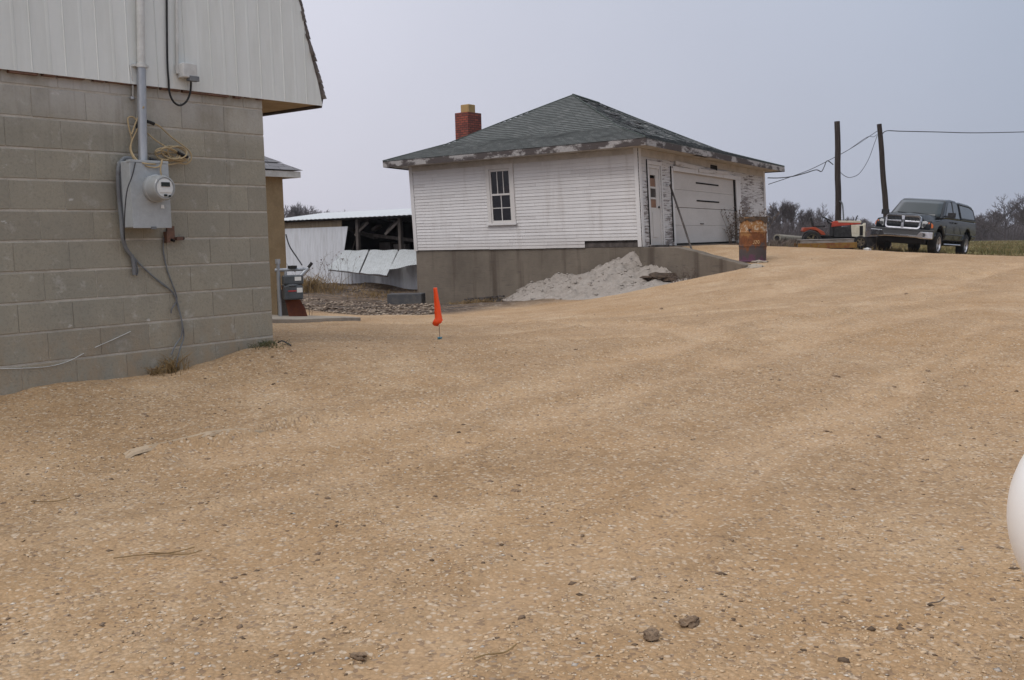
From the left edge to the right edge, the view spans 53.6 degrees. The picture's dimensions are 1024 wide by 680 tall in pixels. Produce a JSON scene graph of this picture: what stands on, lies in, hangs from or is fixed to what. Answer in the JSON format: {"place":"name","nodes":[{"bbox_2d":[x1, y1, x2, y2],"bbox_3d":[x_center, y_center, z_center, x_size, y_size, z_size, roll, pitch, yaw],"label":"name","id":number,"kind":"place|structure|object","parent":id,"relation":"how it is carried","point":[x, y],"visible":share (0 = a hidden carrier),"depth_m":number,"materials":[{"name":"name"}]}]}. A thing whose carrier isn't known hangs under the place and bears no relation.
{"place":"outdoors","nodes":[
{"label":"outdoors","id":0,"kind":"place"},
{"bbox_2d":[0,240,1023,679],"bbox_3d":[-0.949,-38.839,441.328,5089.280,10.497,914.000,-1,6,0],"label":"ground","id":1,"kind":"structure","parent":0,"point":[700,488],"depth_m":4.66,"materials":[{"name":"beige gravel"}]},
{"bbox_2d":[31,497,69,501],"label":"straw stem","id":2,"kind":"object","parent":1,"relation":"on","point":[50,501],"visible":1,"depth_m":4.44,"materials":[{"name":"beige plant"}]},
{"bbox_2d":[113,546,194,558],"bbox_3d":[-1.312,0.782,3.719,0.283,0.014,0.018,-3,6,-17],"label":"straw stem","id":3,"kind":"object","parent":1,"relation":"on","point":[153,553],"visible":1,"depth_m":3.71,"materials":[{"name":"brown plant"}]},
{"bbox_2d":[140,362,171,376],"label":"dry grass tuft","id":4,"kind":"object","parent":1,"relation":"on","point":[156,371],"visible":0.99,"depth_m":7.32,"materials":[{"name":"brown plant"}]},
{"bbox_2d":[0,0,326,394],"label":"block barn","id":5,"kind":"structure","parent":1,"relation":"on","point":[79,301],"depth_m":7.17,"materials":[{"name":"paint"}]},
{"bbox_2d":[129,65,134,99],"bbox_3d":[-2.669,-1.809,7.114,0.031,0.234,0.056,-5,7,-34],"label":"wall hook","id":6,"kind":"object","parent":5,"relation":"attached to","point":[132,97],"depth_m":7.12,"materials":[{"name":"white paint"}]},
{"bbox_2d":[132,0,148,159],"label":"conduit mast","id":7,"kind":"object","parent":5,"relation":"attached to","point":[141,66],"visible":0.93,"depth_m":7.10,"materials":[{"name":"grey metal"}]},
{"bbox_2d":[127,106,191,174],"bbox_3d":[-2.482,-1.414,7.253,0.178,0.489,0.507,3,7,38],"label":"cable coil","id":8,"kind":"object","parent":7,"relation":"hanging from","point":[173,158],"visible":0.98,"depth_m":7.28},
{"bbox_2d":[177,151,188,157],"bbox_3d":[-2.405,-1.353,7.400,0.023,0.052,0.092,3,7,38],"label":"cable joint","id":9,"kind":"object","parent":8,"relation":"attached to","point":[181,154],"visible":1,"depth_m":7.39,"materials":[{"name":"black rubber"}]},
{"bbox_2d":[117,159,174,228],"bbox_3d":[-2.546,-1.019,7.120,0.302,0.479,0.307,3,7,38],"label":"electric meter","id":10,"kind":"object","parent":5,"relation":"attached to","point":[150,192],"visible":0.99,"depth_m":7.05,"materials":[{"name":"grey metal"}]},
{"bbox_2d":[116,156,135,274],"bbox_3d":[-2.708,-0.871,7.108,0.058,0.832,0.125,3,7,38],"label":"flexible conduit","id":11,"kind":"object","parent":10,"relation":"attached to","point":[121,222],"visible":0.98,"depth_m":7.06,"materials":[{"name":"grey plastic"}]},
{"bbox_2d":[124,162,135,239],"bbox_3d":[-2.669,-0.960,7.017,0.141,0.534,0.109,3,7,38],"label":"meter lead","id":12,"kind":"object","parent":10,"relation":"hanging from","point":[126,198],"visible":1,"depth_m":6.96,"materials":[{"name":"grey"}]},
{"bbox_2d":[126,238,183,367],"bbox_3d":[-2.572,-0.260,7.338,0.056,0.957,0.447,3,7,38],"label":"ground cable","id":13,"kind":"object","parent":5,"relation":"attached to","point":[164,285],"visible":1,"depth_m":7.44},
{"bbox_2d":[163,226,184,242],"bbox_3d":[-2.475,-0.776,7.436,0.054,0.120,0.151,3,7,38],"label":"rusty bracket","id":14,"kind":"object","parent":5,"relation":"attached to","point":[169,234],"visible":0.97,"depth_m":7.42,"materials":[{"name":"brown metal"}]},
{"bbox_2d":[175,0,179,73],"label":"cable conduit","id":15,"kind":"object","parent":5,"relation":"attached to","point":[177,71],"visible":1,"depth_m":7.34,"materials":[{"name":"white paint"}]},
{"bbox_2d":[166,0,191,105],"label":"drop cable","id":16,"kind":"object","parent":5,"relation":"attached to","point":[169,92],"visible":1,"depth_m":7.30,"materials":[{"name":"black rubber"}]},
{"bbox_2d":[177,62,199,81],"bbox_3d":[-2.367,-1.953,7.400,0.087,0.124,0.130,3,7,38],"label":"phone box","id":17,"kind":"object","parent":5,"relation":"attached to","point":[188,71],"visible":1,"depth_m":7.37,"materials":[{"name":"white paint"}]},
{"bbox_2d":[154,350,190,375],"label":"dry grass tuft","id":18,"kind":"object","parent":1,"relation":"on","point":[171,368],"visible":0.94,"depth_m":7.42,"materials":[{"name":"brown plant"}]},
{"bbox_2d":[149,550,201,554],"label":"straw stem","id":19,"kind":"object","parent":1,"relation":"on","point":[176,554],"visible":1,"depth_m":3.71,"materials":[{"name":"brown plant"}]},
{"bbox_2d":[123,428,263,458],"bbox_3d":[-1.728,0.566,5.602,0.061,0.098,0.924,4,8,41],"label":"buried plank","id":20,"kind":"object","parent":1,"relation":"on","point":[137,450],"visible":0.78,"depth_m":5.45,"materials":[{"name":"beige wood"}]},
{"bbox_2d":[248,339,290,349],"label":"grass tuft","id":21,"kind":"object","parent":1,"relation":"on","point":[266,344],"visible":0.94,"depth_m":8.08,"materials":[{"name":"plant"}]},
{"bbox_2d":[277,289,288,315],"bbox_3d":[-3.337,-0.509,14.938,0.220,0.470,0.160,-3,6,-20],"label":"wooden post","id":22,"kind":"object","parent":1,"relation":"on","point":[284,310],"visible":0.25,"depth_m":14.87,"materials":[{"name":"brown wood"}]},
{"bbox_2d":[264,156,302,314],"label":"outbuilding","id":23,"kind":"structure","parent":1,"relation":"on","point":[276,172],"depth_m":16.74,"materials":[{"name":"beige paint"}]},
{"bbox_2d":[285,234,301,264],"bbox_3d":[-3.529,-1.474,16.492,0.074,0.510,0.812,-5,7,-29],"label":"slack wire","id":24,"kind":"object","parent":23,"relation":"hanging from","point":[292,250],"visible":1,"depth_m":16.65,"materials":[{"name":"grey metal"}]},
{"bbox_2d":[284,202,318,216],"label":"bare tree","id":25,"kind":"object","parent":1,"relation":"on","point":[294,210],"visible":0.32,"depth_m":190.45,"materials":[{"name":"grey plant"}]},
{"bbox_2d":[290,207,317,216],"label":"bare tree","id":26,"kind":"object","parent":1,"relation":"on","point":[305,212],"visible":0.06,"depth_m":182.99,"materials":[{"name":"grey plant"}]},
{"bbox_2d":[286,259,324,315],"bbox_3d":[-3.728,-0.944,17.905,0.857,1.132,0.450,-1,6,0],"label":"dead weed","id":27,"kind":"object","parent":1,"relation":"on","point":[310,286],"visible":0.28,"depth_m":17.95,"materials":[{"name":"brown plant"}]},
{"bbox_2d":[272,315,360,322],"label":"concrete slab","id":28,"kind":"structure","parent":1,"relation":"on","point":[291,319],"depth_m":13.63,"materials":[{"name":"grey concrete"}]},
{"bbox_2d":[275,259,312,315],"bbox_3d":[-3.116,-0.687,14.567,0.544,0.963,0.269,-3,6,-20],"label":"gas meter","id":29,"kind":"object","parent":28,"relation":"on","point":[292,286],"visible":0.98,"depth_m":14.46,"materials":[{"name":"paint"}]},
{"bbox_2d":[281,285,306,315],"bbox_3d":[-3.130,-0.555,14.601,0.360,0.526,0.032,-3,6,-18],"label":"rusty plate","id":30,"kind":"object","parent":28,"relation":"on","point":[295,307],"visible":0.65,"depth_m":14.60,"materials":[{"name":"brown metal"}]},
{"bbox_2d":[302,271,350,294],"bbox_3d":[-6.671,-1.874,33.430,2.672,0.757,2.312,-4,6,-26],"label":"dry grass clump","id":31,"kind":"object","parent":1,"relation":"on","point":[312,282],"visible":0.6,"depth_m":33.35,"materials":[{"name":"beige plant"}]},
{"bbox_2d":[318,242,359,286],"bbox_3d":[-6.028,-2.650,35.047,1.701,1.625,1.336,-1,6,0],"label":"dead weed","id":32,"kind":"object","parent":1,"relation":"on","point":[336,267],"visible":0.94,"depth_m":34.91,"materials":[{"name":"grey plant"}]},
{"bbox_2d":[284,208,416,289],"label":"tin shed","id":33,"kind":"structure","parent":1,"relation":"on","point":[314,239],"depth_m":37.10,"materials":[{"name":"white metal"}]},
{"bbox_2d":[327,250,367,272],"bbox_3d":[-5.617,-2.739,35.358,1.725,0.804,1.019,3,7,38],"label":"fallen sheet","id":34,"kind":"object","parent":33,"relation":"attached to","point":[352,257],"visible":0.98,"depth_m":35.34,"materials":[{"name":"metal"}]},
{"bbox_2d":[329,270,387,276],"bbox_3d":[-5.261,-2.271,34.476,2.927,0.237,0.050,3,7,40],"label":"fallen batten","id":35,"kind":"object","parent":33,"relation":"attached to","point":[360,273],"visible":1,"depth_m":34.34,"materials":[{"name":"grey wood"}]},
{"bbox_2d":[360,250,397,275],"bbox_3d":[-4.552,-2.643,34.473,1.831,0.864,1.107,3,7,38],"label":"fallen sheet","id":36,"kind":"object","parent":33,"relation":"hanging from","point":[380,262],"visible":1,"depth_m":34.44,"materials":[{"name":"metal"}]},
{"bbox_2d":[389,249,416,269],"bbox_3d":[-3.470,-2.692,33.699,1.674,0.675,1.013,3,7,38],"label":"fallen sheet","id":37,"kind":"object","parent":33,"relation":"hanging from","point":[404,257],"visible":0.76,"depth_m":33.74,"materials":[{"name":"metal"}]},
{"bbox_2d":[323,281,379,294],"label":"dry grass clump","id":38,"kind":"object","parent":1,"relation":"on","point":[339,288],"visible":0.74,"depth_m":33.97,"materials":[{"name":"brown plant"}]},
{"bbox_2d":[349,652,366,660],"bbox_3d":[-0.427,0.873,2.795,0.058,0.024,0.036,1,6,19],"label":"dirt clod","id":39,"kind":"object","parent":1,"relation":"on","point":[359,656],"visible":1,"depth_m":2.79,"materials":[{"name":"soil"}]},
{"bbox_2d":[319,289,409,300],"bbox_3d":[-4.567,-1.500,33.015,3.261,0.514,3.702,-1,6,0],"label":"dry grass clump","id":40,"kind":"object","parent":1,"relation":"on","point":[372,294],"visible":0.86,"depth_m":32.97,"materials":[{"name":"brown plant"}]},
{"bbox_2d":[301,297,433,314],"bbox_3d":[-4.857,-0.882,26.022,6.342,0.784,7.126,-1,6,0],"label":"stone rubble","id":41,"kind":"object","parent":1,"relation":"on","point":[375,310],"visible":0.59,"depth_m":24.72,"materials":[{"name":"grey stone"}]},
{"bbox_2d":[387,293,425,304],"bbox_3d":[-3.080,-1.019,29.641,1.020,0.690,0.600,-1,6,6],"label":"concrete trough","id":42,"kind":"object","parent":1,"relation":"on","point":[403,298],"visible":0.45,"depth_m":29.33,"materials":[{"name":"grey concrete"}]},
{"bbox_2d":[432,288,442,338],"bbox_3d":[-0.771,-0.259,10.476,0.113,0.565,0.081,-1,6,0],"label":"marker flag","id":43,"kind":"object","parent":1,"relation":"on","point":[437,320],"visible":1,"depth_m":10.45,"materials":[{"name":"orange plastic"}]},
{"bbox_2d":[449,298,478,303],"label":"dry grass clump","id":44,"kind":"object","parent":1,"relation":"on","point":[462,302],"visible":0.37,"depth_m":28.68,"materials":[{"name":"brown plant"}]},
{"bbox_2d":[452,296,508,303],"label":"dry grass clump","id":45,"kind":"object","parent":1,"relation":"on","point":[479,301],"visible":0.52,"depth_m":28.22,"materials":[{"name":"brown plant"}]},
{"bbox_2d":[464,295,504,300],"bbox_3d":[-0.753,-1.184,28.551,1.400,0.160,0.190,3,7,38],"label":"buried pallet","id":46,"kind":"object","parent":1,"relation":"on","point":[489,297],"visible":0.88,"depth_m":28.41,"materials":[{"name":"grey wood"}]},
{"bbox_2d":[474,644,516,658],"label":"straw stem","id":47,"kind":"object","parent":1,"relation":"on","point":[496,653],"visible":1,"depth_m":2.75,"materials":[{"name":"beige plant"}]},
{"bbox_2d":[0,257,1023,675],"bbox_3d":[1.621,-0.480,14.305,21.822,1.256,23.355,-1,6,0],"label":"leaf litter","id":48,"kind":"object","parent":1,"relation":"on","point":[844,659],"visible":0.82,"depth_m":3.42,"materials":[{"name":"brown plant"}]},
{"bbox_2d":[382,94,784,304],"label":"white garage","id":49,"kind":"structure","parent":1,"relation":"on","point":[575,184],"depth_m":28.30,"materials":[{"name":"wood"}]},
{"bbox_2d":[485,163,517,225],"bbox_3d":[-0.219,-3.966,28.594,1.398,1.944,0.407,3,7,38],"label":"window","id":50,"kind":"structure","parent":49,"relation":"in","point":[500,192],"depth_m":28.48,"materials":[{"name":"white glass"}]},
{"bbox_2d":[649,168,661,244],"bbox_3d":[3.708,-3.477,26.416,0.115,1.994,0.584,3,7,38],"label":"door","id":51,"kind":"structure","parent":49,"relation":"in","point":[653,182],"depth_m":26.43,"materials":[{"name":"white wood"}]},
{"bbox_2d":[673,171,735,242],"bbox_3d":[5.457,-3.746,28.693,0.102,1.954,3.794,3,7,38],"label":"garage door","id":52,"kind":"structure","parent":49,"relation":"in","point":[691,191],"depth_m":28.58,"materials":[{"name":"white"}]},
{"bbox_2d":[768,160,832,177],"bbox_3d":[10.194,-6.030,35.672,0.205,1.017,8.871,2,7,30],"label":"service cable","id":53,"kind":"object","parent":49,"relation":"attached to","point":[803,173],"visible":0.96,"depth_m":36.39,"materials":[{"name":"grey plastic"}]},
{"bbox_2d":[502,251,686,300],"bbox_3d":[2.025,-1.502,25.160,7.501,1.332,3.082,3,7,37],"label":"sand pile","id":54,"kind":"object","parent":1,"relation":"on","point":[618,275],"visible":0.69,"depth_m":25.29,"materials":[{"name":"white sand"}]},
{"bbox_2d":[639,272,676,281],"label":"dirt clump","id":55,"kind":"object","parent":54,"relation":"on","point":[664,277],"visible":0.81,"depth_m":23.80,"materials":[{"name":"brown soil"}]},
{"bbox_2d":[642,628,658,640],"bbox_3d":[0.394,0.835,2.876,0.049,0.036,0.098,0,6,10],"label":"dirt clod","id":56,"kind":"object","parent":1,"relation":"on","point":[650,634],"visible":1,"depth_m":2.85,"materials":[{"name":"soil"}]},
{"bbox_2d":[669,184,691,248],"bbox_3d":[4.354,-3.163,26.127,0.052,1.782,1.668,-2,6,-10],"label":"leaning pole","id":57,"kind":"object","parent":1,"relation":"on","point":[680,216],"visible":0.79,"depth_m":26.10,"materials":[{"name":"brown wood"}]},
{"bbox_2d":[668,266,695,282],"bbox_3d":[3.929,-1.445,23.174,0.705,0.501,0.450,-1,6,8],"label":"dead brush","id":58,"kind":"object","parent":1,"relation":"on","point":[688,277],"visible":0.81,"depth_m":23.17,"materials":[{"name":"brown plant"}]},
{"bbox_2d":[678,615,699,628],"bbox_3d":[0.524,0.830,2.992,0.068,0.032,0.070,-1,6,1],"label":"dirt clod","id":59,"kind":"object","parent":1,"relation":"on","point":[691,622],"visible":1,"depth_m":2.98,"materials":[{"name":"soil"}]},
{"bbox_2d":[639,247,750,278],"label":"wing wall","id":60,"kind":"structure","parent":1,"relation":"on","point":[703,263],"depth_m":23.54,"materials":[{"name":"concrete"}]},
{"bbox_2d":[669,243,738,246],"bbox_3d":[5.846,-2.476,28.769,0.370,0.485,5.300,3,7,38],"label":"door sill slab","id":61,"kind":"structure","parent":1,"relation":"on","point":[708,244],"depth_m":28.41,"materials":[{"name":"grey concrete"}]},
{"bbox_2d":[721,202,781,243],"bbox_3d":[6.861,-3.330,29.802,2.013,1.458,1.106,-1,6,0],"label":"bare shrub","id":62,"kind":"object","parent":1,"relation":"on","point":[732,235],"visible":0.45,"depth_m":29.56,"materials":[{"name":"brown plant"}]},
{"bbox_2d":[739,216,767,261],"bbox_3d":[5.207,-2.182,21.905,0.608,0.957,0.610,0,6,0],"label":"rusty barrel","id":63,"kind":"object","parent":1,"relation":"on","point":[753,239],"visible":0.98,"depth_m":21.67,"materials":[{"name":"brown metal"}]},
{"bbox_2d":[746,263,764,267],"bbox_3d":[5.029,-1.503,20.969,0.298,0.165,0.496,-6,7,-38],"label":"rubble lump","id":64,"kind":"object","parent":1,"relation":"on","point":[754,265],"visible":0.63,"depth_m":20.87,"materials":[{"name":"stone"}]},
{"bbox_2d":[750,260,768,262],"bbox_3d":[5.262,-1.651,21.564,0.185,0.114,0.369,-6,8,-41],"label":"rubble lump","id":65,"kind":"object","parent":1,"relation":"on","point":[758,261],"visible":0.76,"depth_m":21.52,"materials":[{"name":"concrete"}]},
{"bbox_2d":[766,208,786,230],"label":"bare tree","id":66,"kind":"object","parent":1,"relation":"on","point":[769,220],"visible":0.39,"depth_m":116.26,"materials":[{"name":"grey plant"}]},
{"bbox_2d":[766,200,793,229],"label":"bare tree","id":67,"kind":"object","parent":1,"relation":"on","point":[784,211],"visible":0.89,"depth_m":108.97,"materials":[{"name":"grey plant"}]},
{"bbox_2d":[773,234,801,242],"bbox_3d":[11.041,-3.930,39.629,0.310,0.457,3.139,3,7,39],"label":"cut log","id":68,"kind":"object","parent":1,"relation":"on","point":[778,236],"visible":0.48,"depth_m":38.69,"materials":[{"name":"grey"}]},
{"bbox_2d":[779,202,803,228],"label":"bare tree","id":69,"kind":"object","parent":1,"relation":"on","point":[791,214],"visible":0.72,"depth_m":113.75,"materials":[{"name":"grey plant"}]},
{"bbox_2d":[767,211,834,242],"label":"undergrowth","id":70,"kind":"object","parent":1,"relation":"on","point":[796,231],"visible":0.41,"depth_m":105.74,"materials":[{"name":"brown"}]},
{"bbox_2d":[796,208,815,231],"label":"bare tree","id":71,"kind":"object","parent":1,"relation":"on","point":[808,214],"visible":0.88,"depth_m":111.06,"materials":[{"name":"grey plant"}]},
{"bbox_2d":[767,237,860,248],"bbox_3d":[10.829,-3.621,38.600,3.985,0.691,4.363,-1,6,0],"label":"brush tuft","id":72,"kind":"object","parent":1,"relation":"on","point":[794,240],"visible":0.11,"depth_m":37.70,"materials":[{"name":"brown plant"}]},
{"bbox_2d":[767,238,873,249],"bbox_3d":[9.811,-3.451,37.283,6.583,0.662,6.628,-1,6,0],"label":"brush tuft","id":73,"kind":"object","parent":1,"relation":"on","point":[782,243],"visible":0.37,"depth_m":37.16,"materials":[{"name":"brown plant"}]},
{"bbox_2d":[794,238,856,248],"bbox_3d":[11.075,-3.356,35.870,1.980,0.425,1.320,0,6,10],"label":"wooden pallet","id":74,"kind":"object","parent":1,"relation":"on","point":[848,243],"visible":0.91,"depth_m":35.25,"materials":[{"name":"brown wood"}]},
{"bbox_2d":[812,203,841,225],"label":"bare tree","id":75,"kind":"object","parent":1,"relation":"on","point":[823,213],"visible":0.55,"depth_m":119.30,"materials":[{"name":"grey plant"}]},
{"bbox_2d":[801,215,866,247],"bbox_3d":[11.790,-3.958,37.196,2.254,1.191,0.960,0,6,12],"label":"lawn tractor","id":76,"kind":"object","parent":1,"relation":"on","point":[855,232],"visible":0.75,"depth_m":36.89,"materials":[{"name":"orange paint"}]},
{"bbox_2d":[834,121,840,226],"bbox_3d":[12.761,-5.793,39.651,0.333,5.451,0.250,-1,6,0],"label":"utility pole","id":77,"kind":"object","parent":1,"relation":"on","point":[837,171],"visible":0.69,"depth_m":39.49,"materials":[{"name":"brown wood"}]},
{"bbox_2d":[768,131,876,184],"bbox_3d":[11.641,-6.921,37.703,0.488,2.701,13.968,2,7,33],"label":"service wire","id":78,"kind":"object","parent":77,"relation":"attached to","point":[820,164],"visible":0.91,"depth_m":36.78,"materials":[{"name":"grey"}]},
{"bbox_2d":[841,135,877,177],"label":"looped cable","id":79,"kind":"object","parent":77,"relation":"hanging from","point":[865,164],"visible":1,"depth_m":42.13,"materials":[{"name":"grey plastic"}]},
{"bbox_2d":[839,201,844,226],"bbox_3d":[12.788,-4.439,39.219,0.096,1.932,0.937,-1,6,6],"label":"bent pipe","id":80,"kind":"object","parent":1,"relation":"on","point":[842,210],"visible":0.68,"depth_m":39.12,"materials":[{"name":"metal"}]},
{"bbox_2d":[844,216,857,225],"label":"bare tree","id":81,"kind":"object","parent":1,"relation":"on","point":[847,218],"visible":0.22,"depth_m":176.47,"materials":[{"name":"grey plant"}]},
{"bbox_2d":[827,225,876,236],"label":"undergrowth","id":82,"kind":"object","parent":1,"relation":"on","point":[867,234],"visible":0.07,"depth_m":148.60,"materials":[{"name":"grey"}]},
{"bbox_2d":[862,220,874,233],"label":"bare tree","id":83,"kind":"object","parent":1,"relation":"on","point":[870,225],"visible":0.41,"depth_m":156.58,"materials":[{"name":"grey plant"}]},
{"bbox_2d":[861,236,876,248],"bbox_3d":[12.944,-3.536,36.863,0.520,0.450,0.440,-4,6,-23],"label":"dark bin","id":84,"kind":"object","parent":1,"relation":"on","point":[871,241],"visible":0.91,"depth_m":36.68,"materials":[{"name":"black plastic"}]},
{"bbox_2d":[877,124,891,250],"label":"utility pole","id":85,"kind":"object","parent":1,"relation":"on","point":[882,171],"visible":0.57,"depth_m":43.45,"materials":[{"name":"brown wood"}]},
{"bbox_2d":[882,130,1015,134],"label":"overhead wire","id":86,"kind":"object","parent":85,"relation":"attached to","point":[949,132],"visible":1,"depth_m":45.94,"materials":[{"name":"grey"}]},
{"bbox_2d":[870,198,975,253],"bbox_3d":[15.575,-4.258,38.056,2.604,2.056,6.263,10,9,37],"label":"pickup truck","id":87,"kind":"object","parent":1,"relation":"on","point":[934,225],"visible":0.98,"depth_m":36.45,"materials":[{"name":"black paint"}]},
{"bbox_2d":[975,212,1003,240],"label":"bare tree","id":88,"kind":"object","parent":1,"relation":"on","point":[978,226],"visible":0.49,"depth_m":184.20,"materials":[{"name":"grey plant"}]},
{"bbox_2d":[985,210,1008,224],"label":"bare tree","id":89,"kind":"object","parent":1,"relation":"on","point":[996,217],"visible":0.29,"depth_m":213.30,"materials":[{"name":"grey plant"}]},
{"bbox_2d":[971,218,1023,240],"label":"undergrowth","id":90,"kind":"object","parent":1,"relation":"on","point":[1016,232],"visible":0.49,"depth_m":188.58,"materials":[{"name":"grey plant"}]},
{"bbox_2d":[975,195,1019,240],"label":"bare tree","id":91,"kind":"object","parent":1,"relation":"on","point":[1009,211],"visible":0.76,"depth_m":168.80,"materials":[{"name":"grey plant"}]},
{"bbox_2d":[1006,194,1023,224],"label":"bare tree","id":92,"kind":"object","parent":1,"relation":"on","point":[1021,214],"visible":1,"depth_m":158.08,"materials":[{"name":"grey plant"}]},
{"bbox_2d":[1007,455,1023,573],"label":"white tank","id":93,"kind":"object","parent":1,"relation":"on","point":[1015,513],"visible":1,"depth_m":2.12,"materials":[{"name":"white paint"}]},
{"bbox_2d":[263,0,1023,236],"label":"sky","id":94,"kind":"structure","parent":0,"point":[765,80],"materials":[{"name":"grey"}]},
{"bbox_2d":[768,240,1023,255],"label":"field grass","id":95,"kind":"structure","parent":0,"point":[1007,246],"depth_m":52.82,"materials":[{"name":"plant"}]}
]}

